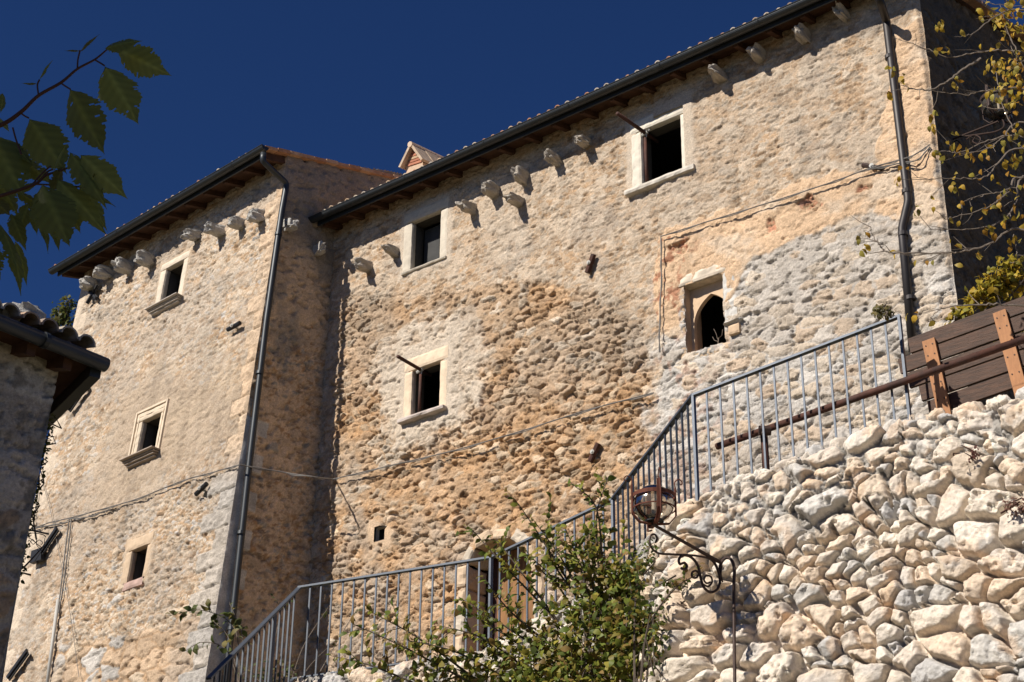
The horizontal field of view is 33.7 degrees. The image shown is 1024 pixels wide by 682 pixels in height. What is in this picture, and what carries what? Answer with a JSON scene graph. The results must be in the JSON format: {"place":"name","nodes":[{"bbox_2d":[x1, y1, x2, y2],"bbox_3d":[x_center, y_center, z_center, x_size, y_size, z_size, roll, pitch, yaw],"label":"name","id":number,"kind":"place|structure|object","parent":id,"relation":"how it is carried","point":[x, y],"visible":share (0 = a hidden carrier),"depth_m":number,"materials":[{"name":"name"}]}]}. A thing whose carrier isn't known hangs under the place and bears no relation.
{"place":"outdoors","nodes":[
{"label":"outdoors","id":0,"kind":"place"},
{"bbox_2d":[49,295,77,326],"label":"tree","id":1,"kind":"object","parent":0,"point":[62,317],"visible":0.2,"depth_m":40.52,"materials":[{"name":"green plant"}]},
{"bbox_2d":[0,0,1023,499],"label":"sky","id":2,"kind":"structure","parent":0,"point":[353,82],"materials":[{"name":"blue"}]},
{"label":"ground","id":3,"kind":"structure","parent":0,"visible":0},
{"bbox_2d":[0,300,109,681],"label":"stone house","id":4,"kind":"structure","parent":3,"relation":"on","point":[48,366],"depth_m":13.44,"materials":[{"name":"stone"}]},
{"bbox_2d":[1,413,61,681],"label":"ivy","id":5,"kind":"object","parent":4,"relation":"attached to","point":[43,476],"visible":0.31,"depth_m":13.62,"materials":[{"name":"green plant"}]},
{"bbox_2d":[0,34,170,294],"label":"tree","id":6,"kind":"object","parent":3,"relation":"on","point":[60,209],"visible":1,"depth_m":3.28,"materials":[{"name":"green plant"}]},
{"bbox_2d":[3,144,403,681],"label":"stone house","id":7,"kind":"structure","parent":3,"relation":"on","point":[202,317],"depth_m":31.66,"materials":[{"name":"stone"}]},
{"bbox_2d":[29,529,48,563],"bbox_3d":[-9.248,4.021,33.070,0.429,0.621,0.446,-3,-27,8],"label":"wall lantern","id":8,"kind":"object","parent":7,"relation":"attached to","point":[40,557],"depth_m":33.02,"materials":[{"name":"black metal"}]},
{"bbox_2d":[33,492,71,612],"bbox_3d":[-9.008,4.067,32.983,0.152,3.003,1.801,22,-34,-36],"label":"conduit","id":9,"kind":"object","parent":7,"relation":"attached to","point":[62,578],"visible":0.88,"depth_m":32.40,"materials":[{"name":"grey plastic"}]},
{"bbox_2d":[46,599,59,681],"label":"conduit","id":10,"kind":"object","parent":7,"relation":"attached to","point":[52,641],"visible":1,"depth_m":31.33,"materials":[{"name":"grey plastic"}]},
{"bbox_2d":[43,485,78,675],"bbox_3d":[-8.611,4.432,32.236,0.024,4.607,2.833,21,-33,-35],"label":"cable","id":11,"kind":"object","parent":7,"relation":"attached to","point":[65,586],"visible":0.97,"depth_m":31.80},
{"bbox_2d":[35,464,238,527],"bbox_3d":[-7.109,2.933,31.530,6.575,0.525,0.048,-23,-35,38],"label":"cable","id":12,"kind":"object","parent":7,"relation":"attached to","point":[94,515],"visible":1,"depth_m":31.65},
{"bbox_2d":[120,531,153,592],"bbox_3d":[-6.665,4.078,30.642,0.841,1.095,0.454,-22,-35,38],"label":"window","id":13,"kind":"structure","parent":7,"relation":"in","point":[135,566],"depth_m":30.69,"materials":[{"name":"stone"}]},
{"bbox_2d":[119,398,169,468],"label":"window","id":14,"kind":"structure","parent":7,"relation":"in","point":[146,440],"depth_m":32.28,"materials":[{"name":"stone"}]},
{"bbox_2d":[144,250,189,315],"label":"window","id":15,"kind":"structure","parent":7,"relation":"in","point":[171,281],"depth_m":34.15,"materials":[{"name":"stone"}]},
{"bbox_2d":[239,392,653,479],"bbox_3d":[-0.922,1.741,28.529,7.707,0.330,1.600,-12,-29,23],"label":"cable","id":16,"kind":"object","parent":7,"relation":"attached to","point":[530,428],"visible":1,"depth_m":28.61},
{"bbox_2d":[296,387,1023,681],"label":"retaining wall","id":17,"kind":"structure","parent":3,"relation":"on","point":[891,550],"depth_m":13.05,"materials":[{"name":"stone"}]},
{"bbox_2d":[165,599,250,681],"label":"sprig","id":18,"kind":"object","parent":17,"relation":"attached to","point":[235,622],"visible":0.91,"depth_m":16.52,"materials":[{"name":"green plant"}]},
{"bbox_2d":[234,593,361,681],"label":"dry canes","id":19,"kind":"object","parent":17,"relation":"on","point":[333,643],"visible":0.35,"depth_m":17.38,"materials":[{"name":"brown plant"}]},
{"bbox_2d":[326,467,658,681],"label":"bush","id":20,"kind":"object","parent":17,"relation":"on","point":[564,661],"visible":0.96,"depth_m":14.44,"materials":[{"name":"green plant"}]},
{"bbox_2d":[206,314,911,681],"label":"metal railing","id":21,"kind":"object","parent":17,"relation":"on","point":[272,620],"visible":0.67,"depth_m":15.65,"materials":[{"name":"metal"}]},
{"bbox_2d":[621,539,704,681],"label":"creeper","id":22,"kind":"object","parent":17,"relation":"attached to","point":[635,592],"visible":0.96,"depth_m":13.66,"materials":[{"name":"green plant"}]},
{"bbox_2d":[623,467,736,681],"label":"wall lantern","id":23,"kind":"object","parent":17,"relation":"attached to","point":[655,518],"depth_m":13.19,"materials":[{"name":"black metal"}]},
{"bbox_2d":[715,335,1023,469],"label":"pipe rail","id":24,"kind":"object","parent":17,"relation":"on","point":[963,360],"visible":0.72,"depth_m":13.81,"materials":[{"name":"metal"}]},
{"bbox_2d":[871,304,894,320],"bbox_3d":[3.023,-0.234,13.811,0.170,0.159,0.189,-18,-32,32],"label":"weed","id":25,"kind":"object","parent":17,"relation":"on","point":[887,315],"visible":1,"depth_m":13.80,"materials":[{"name":"green plant"}]},
{"bbox_2d":[898,296,1023,413],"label":"wooden fence","id":26,"kind":"object","parent":17,"relation":"on","point":[936,346],"visible":0.83,"depth_m":13.93,"materials":[{"name":"brown wood"}]},
{"bbox_2d":[953,445,979,462],"bbox_3d":[3.425,0.853,12.762,0.201,0.139,0.101,-7,-28,14],"label":"weed","id":27,"kind":"object","parent":17,"relation":"on","point":[973,456],"visible":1,"depth_m":12.75,"materials":[{"name":"green plant"}]},
{"bbox_2d":[1000,497,1023,518],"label":"weed","id":28,"kind":"object","parent":17,"relation":"on","point":[1015,503],"visible":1,"depth_m":12.29,"materials":[{"name":"green plant"}]},
{"bbox_2d":[304,0,1023,680],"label":"stone house","id":29,"kind":"structure","parent":3,"relation":"on","point":[504,282],"depth_m":27.58,"materials":[{"name":"beige stone"}]},
{"bbox_2d":[396,355,431,411],"bbox_3d":[-1.712,0.767,29.794,0.197,0.913,1.137,-10,-29,21],"label":"window pole","id":30,"kind":"object","parent":29,"relation":"attached to","point":[413,365],"depth_m":29.97,"materials":[{"name":"metal"}]},
{"bbox_2d":[397,345,447,424],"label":"window","id":31,"kind":"structure","parent":29,"relation":"in","point":[433,400],"depth_m":30.08,"materials":[{"name":"stone"}]},
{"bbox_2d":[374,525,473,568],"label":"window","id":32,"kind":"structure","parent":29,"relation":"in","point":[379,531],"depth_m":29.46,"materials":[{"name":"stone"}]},
{"bbox_2d":[401,196,448,275],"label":"window","id":33,"kind":"structure","parent":29,"relation":"in","point":[425,235],"depth_m":31.61,"materials":[{"name":"stone"}]},
{"bbox_2d":[497,550,533,639],"bbox_3d":[0.312,4.550,27.090,1.336,2.638,0.120,-19,-33,34],"label":"door","id":34,"kind":"structure","parent":29,"relation":"in","point":[503,618],"depth_m":27.50,"materials":[{"name":"brown wood"}]},
{"bbox_2d":[616,111,658,181],"bbox_3d":[2.130,-3.185,28.376,0.195,1.070,1.123,-19,-33,34],"label":"window pole","id":35,"kind":"object","parent":29,"relation":"attached to","point":[638,128],"depth_m":28.55,"materials":[{"name":"metal"}]},
{"bbox_2d":[624,105,695,197],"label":"window","id":36,"kind":"structure","parent":29,"relation":"in","point":[666,158],"depth_m":28.71,"materials":[{"name":"stone"}]},
{"bbox_2d":[658,144,930,352],"bbox_3d":[4.183,-1.417,25.640,4.837,2.080,0.126,-19,-33,34],"label":"cable","id":37,"kind":"object","parent":29,"relation":"attached to","point":[840,179],"visible":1,"depth_m":26.14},
{"bbox_2d":[952,84,1016,152],"bbox_3d":[6.927,-3.303,24.994,1.058,0.767,0.601,-11,-29,22],"label":"wall lantern","id":38,"kind":"object","parent":29,"relation":"attached to","point":[999,116],"depth_m":24.99,"materials":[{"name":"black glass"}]},
{"bbox_2d":[849,0,1023,326],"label":"tree","id":39,"kind":"object","parent":3,"relation":"on","point":[996,18],"visible":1,"depth_m":13.77,"materials":[{"name":"yellow plant"}]},
{"bbox_2d":[944,254,1023,367],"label":"shrub","id":40,"kind":"object","parent":3,"relation":"on","point":[1009,269],"visible":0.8,"depth_m":14.34,"materials":[{"name":"yellow plant"}]}
]}

